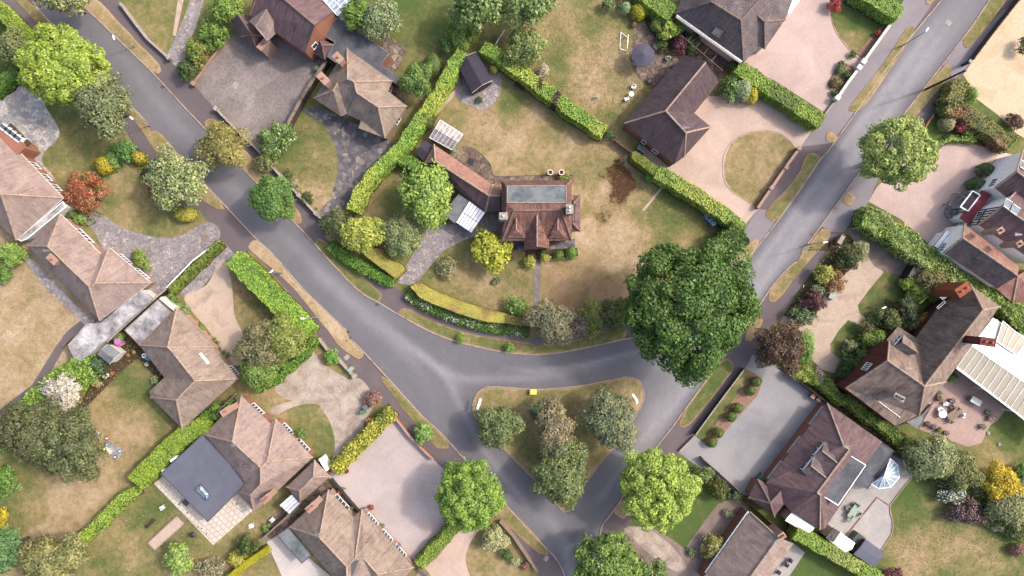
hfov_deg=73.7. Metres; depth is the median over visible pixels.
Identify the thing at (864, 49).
flower bed
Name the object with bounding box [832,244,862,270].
bush
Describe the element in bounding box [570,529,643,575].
tree
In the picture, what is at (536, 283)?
path
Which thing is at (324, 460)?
garage door
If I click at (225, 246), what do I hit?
soil
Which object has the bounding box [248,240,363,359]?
grass verge
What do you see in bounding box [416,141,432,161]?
shed
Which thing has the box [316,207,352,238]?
tree
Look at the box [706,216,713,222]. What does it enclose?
bin
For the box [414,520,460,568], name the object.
hedge
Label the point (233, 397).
boundary fence
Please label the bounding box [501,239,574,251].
terrace
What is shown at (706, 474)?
bush
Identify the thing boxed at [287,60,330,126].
boundary fence
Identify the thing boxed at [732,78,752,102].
clipped bush
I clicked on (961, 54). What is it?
driveway crossing
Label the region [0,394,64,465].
tree
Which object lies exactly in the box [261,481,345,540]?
path
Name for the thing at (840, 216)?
driveway crossing
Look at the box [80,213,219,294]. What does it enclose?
driveway
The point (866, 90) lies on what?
grass verge
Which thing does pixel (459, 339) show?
bush
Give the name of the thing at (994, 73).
gravel yard
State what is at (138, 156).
clipped bush
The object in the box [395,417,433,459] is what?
garden wall
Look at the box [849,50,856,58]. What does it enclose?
bush
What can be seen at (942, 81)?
telegraph pole
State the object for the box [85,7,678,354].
kerb
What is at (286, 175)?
bush
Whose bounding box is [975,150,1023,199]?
wing
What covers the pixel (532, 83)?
hedge
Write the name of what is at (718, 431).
clipped bush
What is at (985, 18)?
grass verge
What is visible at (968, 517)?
bush
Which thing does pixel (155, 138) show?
grass verge
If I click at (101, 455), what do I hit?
grass
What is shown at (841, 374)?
bush
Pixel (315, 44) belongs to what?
window
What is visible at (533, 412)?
tree
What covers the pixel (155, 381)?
bush
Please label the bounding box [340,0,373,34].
tree
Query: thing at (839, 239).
garden wall
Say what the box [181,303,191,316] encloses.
bush
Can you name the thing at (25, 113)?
driveway
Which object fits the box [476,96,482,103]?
bush
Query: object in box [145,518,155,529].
bench
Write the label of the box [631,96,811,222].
driveway
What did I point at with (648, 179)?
clipped bush
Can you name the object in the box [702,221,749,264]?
hedge
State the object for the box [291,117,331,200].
grass
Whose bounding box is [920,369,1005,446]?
patio
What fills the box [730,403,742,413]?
clipped bush
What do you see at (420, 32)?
ground
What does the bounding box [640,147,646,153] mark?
bin
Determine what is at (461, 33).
bush
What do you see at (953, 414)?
garden table
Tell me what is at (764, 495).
garage
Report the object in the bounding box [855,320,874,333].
bush
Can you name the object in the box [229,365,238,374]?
window
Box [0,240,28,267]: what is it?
bush
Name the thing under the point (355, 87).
house
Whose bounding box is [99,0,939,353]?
pavement
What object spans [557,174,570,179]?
bush
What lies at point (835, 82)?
bush
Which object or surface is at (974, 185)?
clipped bush
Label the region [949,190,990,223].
veranda
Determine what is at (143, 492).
soil
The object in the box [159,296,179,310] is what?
garage door
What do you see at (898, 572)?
bush
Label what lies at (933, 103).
soil
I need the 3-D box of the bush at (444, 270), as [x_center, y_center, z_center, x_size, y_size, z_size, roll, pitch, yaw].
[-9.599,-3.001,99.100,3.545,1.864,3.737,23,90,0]
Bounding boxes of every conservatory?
[323,0,350,19]
[787,0,798,14]
[871,458,899,488]
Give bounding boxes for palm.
[896,294,913,307]
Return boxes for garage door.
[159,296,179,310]
[319,454,330,470]
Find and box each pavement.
[1,0,563,575]
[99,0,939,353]
[600,0,1013,569]
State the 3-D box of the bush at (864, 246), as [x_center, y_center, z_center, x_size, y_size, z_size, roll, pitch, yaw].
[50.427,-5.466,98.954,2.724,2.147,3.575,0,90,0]
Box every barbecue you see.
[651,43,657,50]
[966,395,981,405]
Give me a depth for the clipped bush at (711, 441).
98.86 m
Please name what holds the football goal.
on the ground at (420, 32)
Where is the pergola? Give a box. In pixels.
[680,35,722,74]
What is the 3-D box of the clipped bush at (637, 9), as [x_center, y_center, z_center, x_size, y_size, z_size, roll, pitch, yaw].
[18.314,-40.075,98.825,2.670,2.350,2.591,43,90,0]
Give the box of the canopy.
[956,318,1023,419]
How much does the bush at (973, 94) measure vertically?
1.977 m
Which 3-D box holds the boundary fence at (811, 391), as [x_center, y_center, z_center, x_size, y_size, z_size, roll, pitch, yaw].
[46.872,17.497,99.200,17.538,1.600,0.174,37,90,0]
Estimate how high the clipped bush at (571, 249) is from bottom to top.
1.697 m
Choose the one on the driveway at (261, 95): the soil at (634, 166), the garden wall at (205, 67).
the garden wall at (205, 67)
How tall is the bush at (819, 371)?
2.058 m
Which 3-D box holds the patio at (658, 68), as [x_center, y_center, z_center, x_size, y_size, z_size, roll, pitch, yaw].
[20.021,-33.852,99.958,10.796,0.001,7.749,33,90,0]
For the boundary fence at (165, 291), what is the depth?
98.52 m
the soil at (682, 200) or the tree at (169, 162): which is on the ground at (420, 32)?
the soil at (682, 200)
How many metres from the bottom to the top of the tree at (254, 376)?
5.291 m
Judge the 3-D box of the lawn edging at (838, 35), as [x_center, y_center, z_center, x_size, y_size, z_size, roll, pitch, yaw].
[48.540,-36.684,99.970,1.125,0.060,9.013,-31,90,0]
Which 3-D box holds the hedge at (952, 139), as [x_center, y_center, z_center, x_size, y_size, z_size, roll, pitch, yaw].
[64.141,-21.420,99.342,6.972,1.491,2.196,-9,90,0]
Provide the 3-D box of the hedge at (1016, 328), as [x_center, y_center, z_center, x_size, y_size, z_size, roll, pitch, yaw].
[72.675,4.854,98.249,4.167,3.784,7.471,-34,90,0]
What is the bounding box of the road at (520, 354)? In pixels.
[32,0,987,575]
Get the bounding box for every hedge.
[0,1,39,44]
[0,63,20,98]
[0,354,103,452]
[65,485,142,549]
[128,415,215,488]
[167,241,224,294]
[225,251,318,340]
[226,544,271,575]
[255,337,319,392]
[326,240,396,287]
[328,405,398,475]
[346,47,465,215]
[364,248,404,278]
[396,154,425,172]
[405,289,529,337]
[411,282,529,326]
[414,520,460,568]
[478,40,606,140]
[629,151,663,177]
[634,0,677,27]
[652,166,745,229]
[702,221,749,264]
[729,62,825,131]
[785,524,883,575]
[795,362,903,445]
[847,0,903,25]
[849,205,958,281]
[889,437,1023,542]
[932,134,977,150]
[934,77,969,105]
[935,99,1018,154]
[954,268,1023,328]
[992,301,1023,335]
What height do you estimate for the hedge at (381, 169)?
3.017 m
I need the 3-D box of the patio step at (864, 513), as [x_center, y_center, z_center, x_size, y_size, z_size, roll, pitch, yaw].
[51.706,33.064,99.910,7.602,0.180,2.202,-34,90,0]
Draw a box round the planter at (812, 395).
[809,393,816,398]
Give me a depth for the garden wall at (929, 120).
99.40 m
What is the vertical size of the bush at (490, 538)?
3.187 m
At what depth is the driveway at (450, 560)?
99.98 m
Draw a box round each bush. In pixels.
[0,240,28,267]
[0,263,13,284]
[0,463,21,499]
[0,507,8,531]
[60,171,110,216]
[66,210,76,217]
[72,214,86,224]
[81,383,88,390]
[87,356,107,373]
[91,378,103,386]
[92,156,114,174]
[104,150,119,168]
[111,138,137,162]
[113,332,125,341]
[131,151,149,165]
[131,247,152,271]
[140,167,152,181]
[147,186,158,200]
[150,375,159,383]
[166,293,183,309]
[171,206,197,222]
[175,58,198,82]
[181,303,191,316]
[183,37,212,71]
[191,556,225,575]
[198,15,230,51]
[198,323,205,330]
[198,403,221,420]
[211,337,219,345]
[219,350,230,358]
[223,399,236,407]
[226,548,249,567]
[236,532,261,556]
[253,150,278,172]
[256,120,297,161]
[261,523,270,532]
[283,168,292,179]
[291,180,298,187]
[293,428,305,438]
[299,191,313,204]
[323,348,339,364]
[364,389,381,407]
[413,422,432,446]
[421,111,435,129]
[423,52,442,77]
[435,255,457,282]
[438,33,453,55]
[442,19,479,50]
[449,148,456,155]
[456,332,465,342]
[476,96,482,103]
[479,523,512,551]
[488,64,497,73]
[491,277,502,284]
[500,548,512,560]
[504,293,529,315]
[504,342,514,352]
[509,556,519,566]
[521,561,530,570]
[523,254,535,268]
[536,63,549,77]
[538,249,547,254]
[540,254,551,262]
[553,251,563,260]
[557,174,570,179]
[565,246,576,259]
[568,310,589,340]
[575,296,606,339]
[600,296,625,333]
[601,0,617,10]
[602,128,615,141]
[618,2,631,14]
[628,3,646,21]
[643,174,651,182]
[650,18,662,31]
[655,19,684,39]
[656,38,667,52]
[671,33,686,56]
[684,31,700,56]
[686,547,696,557]
[693,465,715,483]
[700,532,724,559]
[702,475,730,501]
[705,437,717,447]
[711,427,723,437]
[718,75,743,103]
[722,509,734,517]
[724,411,736,421]
[725,60,737,71]
[728,490,742,501]
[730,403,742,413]
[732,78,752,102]
[741,86,758,104]
[743,385,755,395]
[749,376,761,386]
[786,305,817,326]
[789,362,810,382]
[797,289,826,311]
[798,328,815,363]
[809,284,825,295]
[812,263,835,284]
[812,366,825,383]
[821,378,835,390]
[823,267,847,292]
[825,0,840,12]
[830,77,842,87]
[830,90,838,96]
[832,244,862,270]
[835,64,845,74]
[835,368,851,378]
[837,60,844,65]
[838,348,866,373]
[842,339,857,351]
[843,71,852,77]
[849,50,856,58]
[850,238,869,262]
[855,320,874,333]
[856,328,887,350]
[865,315,876,326]
[874,30,880,36]
[875,307,901,331]
[881,567,903,575]
[897,303,922,330]
[898,277,915,289]
[898,436,918,458]
[902,281,928,303]
[917,311,927,322]
[927,297,940,303]
[932,484,966,505]
[936,104,946,116]
[937,117,955,131]
[941,494,988,523]
[944,208,957,217]
[947,372,959,382]
[952,118,969,132]
[959,129,973,137]
[963,177,985,190]
[966,86,978,103]
[968,476,988,499]
[974,162,994,177]
[984,499,995,518]
[990,525,1002,531]
[1003,113,1023,130]
[1006,520,1023,538]
[1008,543,1023,558]
[1011,462,1023,482]
[1017,37,1023,55]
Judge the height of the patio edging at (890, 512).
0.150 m
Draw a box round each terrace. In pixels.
[455,147,573,184]
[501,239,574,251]
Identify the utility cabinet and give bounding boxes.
[347,366,354,372]
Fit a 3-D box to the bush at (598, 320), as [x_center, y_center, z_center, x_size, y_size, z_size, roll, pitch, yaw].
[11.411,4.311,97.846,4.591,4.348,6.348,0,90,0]
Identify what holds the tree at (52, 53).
on the pavement at (235, 236)
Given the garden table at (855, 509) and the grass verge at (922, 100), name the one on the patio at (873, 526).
the garden table at (855, 509)
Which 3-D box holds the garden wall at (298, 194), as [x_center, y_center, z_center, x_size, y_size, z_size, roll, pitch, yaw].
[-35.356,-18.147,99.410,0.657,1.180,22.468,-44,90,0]
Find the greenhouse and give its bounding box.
[429,120,462,149]
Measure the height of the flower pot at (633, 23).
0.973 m
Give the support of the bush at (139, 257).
on the ground at (420, 32)
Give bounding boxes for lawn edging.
[722,130,795,207]
[830,9,859,59]
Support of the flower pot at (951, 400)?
on the ground at (420, 32)
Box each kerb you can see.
[32,2,147,122]
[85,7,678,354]
[169,144,346,330]
[351,339,564,575]
[472,377,643,511]
[598,262,796,564]
[744,0,941,263]
[801,0,989,252]
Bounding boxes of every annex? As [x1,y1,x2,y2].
[314,40,332,61]
[572,195,580,231]
[997,270,1023,302]
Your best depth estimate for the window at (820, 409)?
98.02 m
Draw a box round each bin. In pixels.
[362,404,368,409]
[530,389,536,394]
[636,144,642,151]
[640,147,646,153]
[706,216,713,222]
[709,219,716,225]
[756,472,765,481]
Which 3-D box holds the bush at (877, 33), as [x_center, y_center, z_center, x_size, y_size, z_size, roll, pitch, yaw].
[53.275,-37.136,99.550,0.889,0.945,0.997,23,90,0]
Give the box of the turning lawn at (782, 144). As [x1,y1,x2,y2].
[724,131,794,206]
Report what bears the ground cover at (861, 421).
on the flower bed at (854, 419)
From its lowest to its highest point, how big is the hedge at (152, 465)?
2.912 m
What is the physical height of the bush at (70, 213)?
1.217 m
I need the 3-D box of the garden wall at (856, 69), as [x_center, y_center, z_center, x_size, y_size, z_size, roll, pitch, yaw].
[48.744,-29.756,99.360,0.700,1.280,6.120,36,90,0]
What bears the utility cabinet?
on the pavement at (235, 236)
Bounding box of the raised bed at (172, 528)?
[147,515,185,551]
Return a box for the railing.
[331,478,358,510]
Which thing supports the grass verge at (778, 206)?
on the pavement at (193, 102)
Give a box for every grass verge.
[16,0,57,33]
[84,0,160,73]
[129,108,223,209]
[204,118,301,223]
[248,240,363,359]
[315,239,381,301]
[380,376,448,448]
[399,308,535,353]
[473,378,643,510]
[496,506,547,554]
[534,328,625,353]
[613,500,628,518]
[679,358,732,427]
[736,239,758,260]
[745,317,762,341]
[765,153,819,221]
[768,228,829,301]
[825,131,836,142]
[843,192,855,205]
[849,25,913,111]
[905,64,951,119]
[926,0,934,4]
[963,0,1005,47]
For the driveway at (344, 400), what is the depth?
99.98 m
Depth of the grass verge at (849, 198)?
99.92 m
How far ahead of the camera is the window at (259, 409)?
98.91 m
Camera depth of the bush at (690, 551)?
99.45 m
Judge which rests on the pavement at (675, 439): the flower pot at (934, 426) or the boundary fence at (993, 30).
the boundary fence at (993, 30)
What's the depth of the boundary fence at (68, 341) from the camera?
99.00 m
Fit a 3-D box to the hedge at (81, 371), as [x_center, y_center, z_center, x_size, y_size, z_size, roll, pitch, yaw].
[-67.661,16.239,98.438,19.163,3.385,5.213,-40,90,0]
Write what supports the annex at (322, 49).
on the ground at (420, 32)
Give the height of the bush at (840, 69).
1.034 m
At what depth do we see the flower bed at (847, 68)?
99.95 m
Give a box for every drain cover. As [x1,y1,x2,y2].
[231,81,238,88]
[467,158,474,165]
[945,19,951,26]
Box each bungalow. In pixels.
[26,214,156,360]
[124,296,240,428]
[161,395,314,521]
[277,488,413,575]
[623,55,718,166]
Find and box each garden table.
[847,505,859,518]
[937,410,946,417]
[947,406,962,420]
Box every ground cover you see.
[68,207,103,226]
[78,331,160,404]
[97,141,154,183]
[610,0,685,52]
[786,235,859,313]
[814,387,905,445]
[828,64,853,92]
[853,301,919,353]
[867,306,900,326]
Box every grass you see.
[0,269,76,400]
[13,369,168,537]
[48,108,136,178]
[87,498,210,575]
[109,185,177,227]
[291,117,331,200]
[429,246,527,304]
[454,76,708,300]
[533,5,643,125]
[729,135,788,197]
[881,485,1023,575]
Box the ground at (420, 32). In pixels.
[0,0,1023,575]
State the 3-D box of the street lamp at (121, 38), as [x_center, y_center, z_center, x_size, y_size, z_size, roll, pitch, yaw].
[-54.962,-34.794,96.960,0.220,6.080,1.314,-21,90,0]
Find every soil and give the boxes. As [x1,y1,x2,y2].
[0,84,20,100]
[4,2,34,32]
[82,484,144,550]
[175,243,226,294]
[246,251,320,339]
[266,337,319,388]
[334,239,397,288]
[355,72,460,216]
[374,248,406,277]
[415,282,526,316]
[479,55,600,141]
[627,154,646,176]
[649,178,722,227]
[843,0,882,25]
[848,209,861,227]
[932,84,945,107]
[934,109,984,145]
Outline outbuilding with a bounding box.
[423,144,499,232]
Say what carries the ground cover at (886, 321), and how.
on the flower bed at (892, 304)
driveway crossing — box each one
[745,209,775,242]
[802,0,931,145]
[822,174,878,232]
[944,8,1007,78]
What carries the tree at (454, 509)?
on the pavement at (235, 236)
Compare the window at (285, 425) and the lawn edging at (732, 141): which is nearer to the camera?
the window at (285, 425)
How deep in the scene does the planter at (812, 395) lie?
99.02 m
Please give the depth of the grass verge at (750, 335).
99.91 m
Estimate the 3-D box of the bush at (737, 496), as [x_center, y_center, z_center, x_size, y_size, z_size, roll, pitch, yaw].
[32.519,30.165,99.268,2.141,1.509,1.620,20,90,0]
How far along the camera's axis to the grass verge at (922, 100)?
99.91 m
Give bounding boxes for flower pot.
[631,21,636,26]
[647,77,652,83]
[924,421,931,426]
[931,424,937,429]
[936,396,942,401]
[943,430,949,435]
[949,398,955,403]
[979,424,986,429]
[985,410,991,415]
[987,416,994,421]
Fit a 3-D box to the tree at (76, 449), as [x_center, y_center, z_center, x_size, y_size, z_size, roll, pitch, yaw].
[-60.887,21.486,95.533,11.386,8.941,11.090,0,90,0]
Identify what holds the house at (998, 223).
on the ground at (420, 32)
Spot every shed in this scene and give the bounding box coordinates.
[98,344,125,363]
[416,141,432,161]
[821,525,854,552]
[850,539,883,566]
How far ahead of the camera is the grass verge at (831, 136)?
99.92 m
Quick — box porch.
[947,190,980,212]
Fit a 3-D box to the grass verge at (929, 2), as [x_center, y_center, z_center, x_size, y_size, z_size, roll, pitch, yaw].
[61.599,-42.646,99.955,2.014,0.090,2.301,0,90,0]
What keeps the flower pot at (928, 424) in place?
on the ground at (420, 32)
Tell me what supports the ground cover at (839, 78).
on the flower bed at (847, 68)
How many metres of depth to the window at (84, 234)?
98.96 m
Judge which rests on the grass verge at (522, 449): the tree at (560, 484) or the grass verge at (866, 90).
the tree at (560, 484)
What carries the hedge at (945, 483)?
on the soil
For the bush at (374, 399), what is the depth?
98.64 m
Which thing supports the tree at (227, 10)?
on the ground at (420, 32)
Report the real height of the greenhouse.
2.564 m
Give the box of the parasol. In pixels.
[631,44,654,66]
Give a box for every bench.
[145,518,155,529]
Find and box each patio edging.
[461,146,545,176]
[881,473,914,550]
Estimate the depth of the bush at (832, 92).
99.44 m
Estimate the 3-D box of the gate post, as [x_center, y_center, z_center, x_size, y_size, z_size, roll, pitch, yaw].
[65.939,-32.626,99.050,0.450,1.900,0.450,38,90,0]
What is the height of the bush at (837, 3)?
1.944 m
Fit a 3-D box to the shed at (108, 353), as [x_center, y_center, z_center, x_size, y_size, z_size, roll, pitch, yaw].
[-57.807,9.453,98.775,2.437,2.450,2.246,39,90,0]
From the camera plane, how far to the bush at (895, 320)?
97.76 m
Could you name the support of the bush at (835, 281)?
on the ground at (420, 32)
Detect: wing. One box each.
[753,14,785,53]
[927,223,1018,288]
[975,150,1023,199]
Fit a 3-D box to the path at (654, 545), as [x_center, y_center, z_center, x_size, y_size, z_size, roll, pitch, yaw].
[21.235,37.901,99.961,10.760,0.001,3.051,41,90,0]
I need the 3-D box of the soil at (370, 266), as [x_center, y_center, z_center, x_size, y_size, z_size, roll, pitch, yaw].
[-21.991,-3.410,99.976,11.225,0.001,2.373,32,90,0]
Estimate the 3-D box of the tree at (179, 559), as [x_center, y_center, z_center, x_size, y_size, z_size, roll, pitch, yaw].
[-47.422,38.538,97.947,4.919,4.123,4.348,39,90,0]
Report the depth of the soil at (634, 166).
99.98 m
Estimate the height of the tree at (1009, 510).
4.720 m
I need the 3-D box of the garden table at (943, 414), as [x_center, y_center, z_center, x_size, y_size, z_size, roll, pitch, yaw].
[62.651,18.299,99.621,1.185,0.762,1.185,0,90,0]
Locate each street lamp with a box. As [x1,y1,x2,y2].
[112,32,135,46]
[901,27,928,46]
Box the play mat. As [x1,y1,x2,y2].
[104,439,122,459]
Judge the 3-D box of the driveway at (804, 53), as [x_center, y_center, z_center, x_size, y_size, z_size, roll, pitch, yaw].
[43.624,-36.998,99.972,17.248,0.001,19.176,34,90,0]
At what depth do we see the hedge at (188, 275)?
98.69 m
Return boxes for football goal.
[619,32,628,50]
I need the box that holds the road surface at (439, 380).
[35,0,985,575]
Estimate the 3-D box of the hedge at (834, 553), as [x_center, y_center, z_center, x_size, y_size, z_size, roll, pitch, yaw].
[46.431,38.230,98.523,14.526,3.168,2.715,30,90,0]
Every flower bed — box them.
[79,332,163,407]
[525,248,577,258]
[611,0,690,52]
[703,374,762,445]
[784,235,858,315]
[793,363,906,444]
[827,63,854,91]
[848,299,920,359]
[857,25,885,58]
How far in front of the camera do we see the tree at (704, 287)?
86.51 m
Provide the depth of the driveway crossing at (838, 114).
99.99 m
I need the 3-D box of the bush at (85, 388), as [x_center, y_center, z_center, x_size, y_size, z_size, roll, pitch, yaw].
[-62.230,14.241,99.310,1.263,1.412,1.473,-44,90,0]
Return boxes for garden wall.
[119,2,172,60]
[190,37,230,86]
[213,106,321,218]
[318,337,357,378]
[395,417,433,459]
[499,519,538,572]
[679,435,694,451]
[755,146,801,208]
[831,64,862,102]
[834,235,844,244]
[857,23,891,64]
[924,114,934,127]
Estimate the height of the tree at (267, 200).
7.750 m
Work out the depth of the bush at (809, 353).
97.73 m
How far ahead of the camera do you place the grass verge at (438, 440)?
99.91 m
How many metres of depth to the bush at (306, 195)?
99.04 m
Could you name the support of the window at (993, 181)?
in the wing at (1005, 178)
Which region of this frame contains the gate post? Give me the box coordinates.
[961,59,972,66]
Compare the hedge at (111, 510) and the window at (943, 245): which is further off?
the hedge at (111, 510)
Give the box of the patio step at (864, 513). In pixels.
[847,497,890,534]
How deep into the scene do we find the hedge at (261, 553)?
98.21 m
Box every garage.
[231,13,263,52]
[279,454,331,513]
[745,477,782,517]
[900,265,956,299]
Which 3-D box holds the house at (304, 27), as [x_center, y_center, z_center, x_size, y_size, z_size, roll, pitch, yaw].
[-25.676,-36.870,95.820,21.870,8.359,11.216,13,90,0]
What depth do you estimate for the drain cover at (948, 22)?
99.97 m
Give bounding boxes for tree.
[0,26,28,67]
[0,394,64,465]
[0,524,29,573]
[13,21,112,105]
[13,532,90,575]
[29,402,111,484]
[30,0,92,16]
[40,372,83,412]
[72,70,133,142]
[141,142,212,211]
[162,541,193,575]
[192,119,251,171]
[207,0,247,24]
[230,319,282,371]
[239,354,286,390]
[247,174,297,222]
[265,310,308,363]
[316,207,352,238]
[338,216,389,253]
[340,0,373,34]
[362,0,402,42]
[380,212,429,258]
[397,158,454,234]
[398,61,432,98]
[433,457,506,533]
[447,0,504,32]
[470,226,512,274]
[475,403,526,451]
[496,0,557,29]
[504,24,550,67]
[521,297,576,346]
[526,398,552,419]
[530,438,588,513]
[533,393,578,449]
[535,435,577,468]
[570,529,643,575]
[575,385,639,451]
[617,237,761,388]
[619,447,702,534]
[633,557,667,575]
[753,316,807,376]
[856,114,939,191]
[900,430,964,481]
[914,266,946,295]
[939,449,985,491]
[980,459,1023,500]
[983,485,1023,527]
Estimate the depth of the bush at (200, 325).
99.31 m
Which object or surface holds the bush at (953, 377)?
on the ground at (420, 32)
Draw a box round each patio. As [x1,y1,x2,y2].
[154,477,252,544]
[267,536,329,575]
[453,59,501,109]
[629,19,692,88]
[771,544,804,575]
[819,442,911,549]
[920,369,1005,446]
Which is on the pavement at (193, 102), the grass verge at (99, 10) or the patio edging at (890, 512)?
the grass verge at (99, 10)
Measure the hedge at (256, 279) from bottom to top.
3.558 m
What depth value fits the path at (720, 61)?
99.96 m
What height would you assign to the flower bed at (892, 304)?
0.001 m
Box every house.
[0,123,74,240]
[249,0,399,88]
[313,48,406,139]
[499,179,572,248]
[674,0,791,63]
[698,507,793,575]
[764,403,893,531]
[834,281,1000,429]
[956,192,1023,262]
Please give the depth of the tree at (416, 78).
95.85 m
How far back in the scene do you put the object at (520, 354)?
99.99 m
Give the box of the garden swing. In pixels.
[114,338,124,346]
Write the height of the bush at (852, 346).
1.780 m
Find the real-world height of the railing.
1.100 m
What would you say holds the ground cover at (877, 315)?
on the flower bed at (892, 304)
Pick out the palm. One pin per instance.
(908, 302)
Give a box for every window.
[0,123,27,142]
[29,161,41,169]
[41,173,52,180]
[50,183,62,190]
[76,228,93,242]
[118,254,132,263]
[135,268,149,277]
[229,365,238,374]
[252,403,264,413]
[282,423,293,433]
[297,438,310,450]
[311,42,317,49]
[335,494,349,509]
[367,512,378,524]
[382,528,392,541]
[395,543,406,556]
[767,460,781,478]
[787,436,799,452]
[809,407,822,423]
[861,362,871,370]
[938,243,947,250]
[972,213,982,220]
[987,178,998,186]
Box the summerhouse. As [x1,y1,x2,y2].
[459,52,491,94]
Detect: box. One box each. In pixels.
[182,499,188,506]
[826,293,836,299]
[848,530,865,544]
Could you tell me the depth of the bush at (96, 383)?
99.30 m
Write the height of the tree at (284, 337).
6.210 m
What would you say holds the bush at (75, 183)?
on the ground at (420, 32)
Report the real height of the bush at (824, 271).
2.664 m
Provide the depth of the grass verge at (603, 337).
99.91 m
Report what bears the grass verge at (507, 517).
on the pavement at (235, 236)
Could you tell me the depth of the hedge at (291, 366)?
98.20 m
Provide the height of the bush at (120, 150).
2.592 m
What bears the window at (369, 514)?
in the bungalow at (332, 532)
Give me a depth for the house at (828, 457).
95.69 m
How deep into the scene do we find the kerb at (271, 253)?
99.89 m
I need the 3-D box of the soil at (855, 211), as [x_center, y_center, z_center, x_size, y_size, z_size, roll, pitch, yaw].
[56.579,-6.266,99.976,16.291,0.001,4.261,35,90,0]
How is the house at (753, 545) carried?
on the ground at (420, 32)
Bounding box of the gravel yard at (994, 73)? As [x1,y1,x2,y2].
[963,0,1023,137]
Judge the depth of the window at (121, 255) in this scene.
98.90 m
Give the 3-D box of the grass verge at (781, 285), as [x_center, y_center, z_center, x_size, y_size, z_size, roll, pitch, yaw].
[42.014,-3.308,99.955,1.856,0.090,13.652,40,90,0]
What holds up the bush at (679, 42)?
on the ground at (420, 32)
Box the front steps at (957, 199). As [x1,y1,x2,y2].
[943,193,968,209]
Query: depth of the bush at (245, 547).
97.95 m
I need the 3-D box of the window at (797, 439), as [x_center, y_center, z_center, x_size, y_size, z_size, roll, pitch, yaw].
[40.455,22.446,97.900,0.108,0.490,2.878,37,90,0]
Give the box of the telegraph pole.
[924,69,966,90]
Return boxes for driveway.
[0,85,58,179]
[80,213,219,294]
[184,259,243,365]
[196,34,322,149]
[270,378,372,444]
[275,352,347,400]
[302,107,393,216]
[329,420,456,561]
[397,213,501,284]
[417,529,479,575]
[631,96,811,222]
[679,354,824,495]
[745,0,861,112]
[780,253,882,372]
[847,226,907,275]
[868,142,1010,242]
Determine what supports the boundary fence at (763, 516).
on the ground at (420, 32)
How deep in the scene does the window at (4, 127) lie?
96.45 m
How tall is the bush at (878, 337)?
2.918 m
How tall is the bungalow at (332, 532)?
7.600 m
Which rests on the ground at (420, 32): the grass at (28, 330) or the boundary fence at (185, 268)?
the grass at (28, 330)
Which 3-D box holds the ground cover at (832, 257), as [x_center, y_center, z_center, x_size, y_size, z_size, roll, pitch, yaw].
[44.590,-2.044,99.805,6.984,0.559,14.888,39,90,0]
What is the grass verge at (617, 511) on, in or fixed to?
on the pavement at (675, 439)
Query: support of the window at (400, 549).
in the bungalow at (332, 532)
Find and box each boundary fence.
[62,322,92,345]
[106,288,168,342]
[166,240,222,287]
[217,392,239,412]
[260,502,301,540]
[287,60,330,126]
[418,565,430,575]
[495,29,505,45]
[613,139,631,152]
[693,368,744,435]
[700,456,740,491]
[742,498,793,542]
[785,372,885,445]
[969,0,1019,59]
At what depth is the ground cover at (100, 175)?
99.76 m
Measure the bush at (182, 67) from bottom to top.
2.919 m
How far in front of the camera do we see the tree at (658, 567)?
96.04 m
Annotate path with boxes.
[0,321,84,414]
[24,256,101,324]
[168,0,203,65]
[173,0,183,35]
[180,244,234,296]
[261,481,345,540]
[320,404,345,459]
[381,34,407,103]
[436,90,455,115]
[533,259,539,304]
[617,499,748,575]
[624,527,686,571]
[642,187,661,210]
[678,30,729,79]
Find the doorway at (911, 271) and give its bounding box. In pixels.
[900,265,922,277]
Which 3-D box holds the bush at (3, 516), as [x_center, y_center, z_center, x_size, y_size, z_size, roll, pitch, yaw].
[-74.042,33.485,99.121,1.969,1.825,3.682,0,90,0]
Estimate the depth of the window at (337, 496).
98.79 m
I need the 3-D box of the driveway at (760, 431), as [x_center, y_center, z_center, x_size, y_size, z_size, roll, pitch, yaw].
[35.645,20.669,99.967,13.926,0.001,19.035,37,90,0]
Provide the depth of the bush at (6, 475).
97.99 m
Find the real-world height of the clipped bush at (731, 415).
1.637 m
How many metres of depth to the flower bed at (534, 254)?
99.95 m
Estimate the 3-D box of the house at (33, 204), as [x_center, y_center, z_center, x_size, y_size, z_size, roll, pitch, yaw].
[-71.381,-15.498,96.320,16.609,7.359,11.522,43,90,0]
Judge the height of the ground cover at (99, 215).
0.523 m
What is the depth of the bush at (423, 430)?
98.21 m
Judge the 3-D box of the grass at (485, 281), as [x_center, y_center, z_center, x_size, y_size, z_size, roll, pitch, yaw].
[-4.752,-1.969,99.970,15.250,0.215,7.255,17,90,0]
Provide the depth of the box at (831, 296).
99.12 m
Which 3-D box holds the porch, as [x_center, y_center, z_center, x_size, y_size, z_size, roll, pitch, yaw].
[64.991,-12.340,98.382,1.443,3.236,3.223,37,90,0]
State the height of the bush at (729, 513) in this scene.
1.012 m
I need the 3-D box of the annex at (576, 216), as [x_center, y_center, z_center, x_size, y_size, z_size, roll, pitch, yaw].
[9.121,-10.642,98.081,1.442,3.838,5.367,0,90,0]
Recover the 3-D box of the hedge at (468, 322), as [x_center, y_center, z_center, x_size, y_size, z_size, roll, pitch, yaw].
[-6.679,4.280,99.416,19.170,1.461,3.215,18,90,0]

